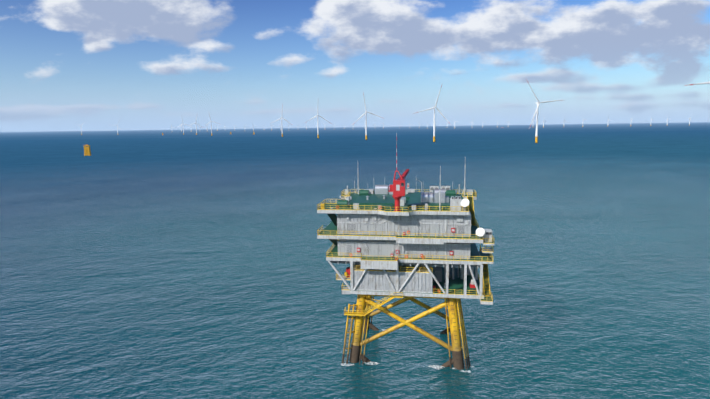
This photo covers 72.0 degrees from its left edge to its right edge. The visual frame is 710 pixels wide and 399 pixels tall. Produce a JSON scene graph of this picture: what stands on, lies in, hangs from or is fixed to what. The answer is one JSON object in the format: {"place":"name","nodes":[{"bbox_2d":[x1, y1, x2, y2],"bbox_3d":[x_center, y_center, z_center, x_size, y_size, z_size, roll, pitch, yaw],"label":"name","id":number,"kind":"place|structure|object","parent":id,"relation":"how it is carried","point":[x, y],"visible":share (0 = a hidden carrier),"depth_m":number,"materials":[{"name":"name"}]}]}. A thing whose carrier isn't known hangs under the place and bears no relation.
{"place":"outdoors","nodes":[
{"label":"outdoors","id":0,"kind":"place"},
{"bbox_2d":[317,116,318,138],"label":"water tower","id":1,"kind":"structure","parent":0,"point":[317,129],"depth_m":2502.14,"materials":[{"name":"white metal"}]},
{"bbox_2d":[0,122,709,398],"bbox_3d":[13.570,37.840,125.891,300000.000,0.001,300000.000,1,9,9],"label":"sea","id":2,"kind":"structure","parent":0,"point":[176,264],"depth_m":198.95,"materials":[{"name":"liquid"}]},
{"bbox_2d":[84,145,90,155],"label":"foundation","id":3,"kind":"object","parent":2,"relation":"in","point":[87,151],"visible":0.96,"depth_m":1101.91,"materials":[{"name":"yellow metal"}]},
{"bbox_2d":[15,122,691,132],"bbox_3d":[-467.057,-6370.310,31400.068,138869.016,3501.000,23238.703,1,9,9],"label":"wind turbines","id":4,"kind":"object","parent":2,"relation":"on","point":[374,127],"depth_m":31673.33,"materials":[{"name":"white metal"}]},
{"bbox_2d":[342,292,473,372],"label":"jacket","id":5,"kind":"object","parent":2,"relation":"on","point":[364,312],"visible":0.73,"depth_m":115.74,"materials":[{"name":"yellow paint"}]},
{"bbox_2d":[317,192,493,304],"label":"offshore substation topside","id":6,"kind":"object","parent":5,"relation":"on","point":[459,277],"visible":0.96,"depth_m":112.32,"materials":[{"name":"white paint"}]},
{"bbox_2d":[388,144,408,210],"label":"crane","id":7,"kind":"object","parent":6,"relation":"on","point":[397,188],"visible":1,"depth_m":108.08,"materials":[{"name":"red paint"}]},
{"bbox_2d":[321,165,484,238],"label":"roof equipment","id":8,"kind":"object","parent":6,"relation":"on","point":[381,195],"visible":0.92,"depth_m":116.72,"materials":[{"name":"white paint"}]},
{"bbox_2d":[317,189,493,301],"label":"railings","id":9,"kind":"object","parent":6,"relation":"on","point":[402,235],"visible":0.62,"depth_m":110.84,"materials":[{"name":"yellow"}]},
{"bbox_2d":[0,68,709,132],"bbox_3d":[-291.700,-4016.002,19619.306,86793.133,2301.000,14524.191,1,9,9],"label":"haze","id":10,"kind":"object","parent":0,"point":[353,109],"depth_m":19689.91,"materials":[{"name":"white"}]},
{"bbox_2d":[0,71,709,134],"bbox_3d":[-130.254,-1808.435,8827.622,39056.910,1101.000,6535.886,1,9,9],"label":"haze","id":11,"kind":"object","parent":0,"point":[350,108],"depth_m":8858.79,"materials":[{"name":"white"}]},
{"bbox_2d":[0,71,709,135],"bbox_3d":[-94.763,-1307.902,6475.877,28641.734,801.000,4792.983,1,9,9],"label":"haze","id":12,"kind":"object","parent":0,"point":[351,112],"depth_m":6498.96,"materials":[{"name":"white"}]},
{"bbox_2d":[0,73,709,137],"bbox_3d":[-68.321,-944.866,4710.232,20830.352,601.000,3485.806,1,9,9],"label":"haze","id":13,"kind":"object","parent":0,"point":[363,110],"depth_m":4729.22,"materials":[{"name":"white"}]},
{"bbox_2d":[0,0,709,131],"label":"sky","id":14,"kind":"structure","parent":0,"point":[97,44],"materials":[{"name":"blue"}]},
{"bbox_2d":[365,112,366,139],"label":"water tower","id":15,"kind":"structure","parent":0,"point":[366,126],"depth_m":2054.82,"materials":[{"name":"white metal"}]},
{"bbox_2d":[352,93,384,124],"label":"turbine rotor","id":16,"kind":"object","parent":15,"relation":"attached to","point":[366,111],"visible":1,"depth_m":2037.63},
{"bbox_2d":[433,108,435,141],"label":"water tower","id":17,"kind":"structure","parent":0,"point":[434,139],"depth_m":1667.30,"materials":[{"name":"white metal"}]},
{"bbox_2d":[413,85,447,120],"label":"turbine rotor","id":18,"kind":"object","parent":17,"relation":"attached to","point":[435,107],"visible":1,"depth_m":1648.00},
{"bbox_2d":[535,104,537,142],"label":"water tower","id":19,"kind":"structure","parent":0,"point":[536,137],"depth_m":1446.85,"materials":[{"name":"white metal"}]},
{"bbox_2d":[526,79,560,128],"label":"turbine rotor","id":20,"kind":"object","parent":19,"relation":"attached to","point":[539,103],"visible":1,"depth_m":1430.29,"materials":[{"name":"white plastic"}]},
{"bbox_2d":[685,81,709,85],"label":"blade","id":21,"kind":"object","parent":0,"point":[699,83],"visible":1,"depth_m":719.55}
]}

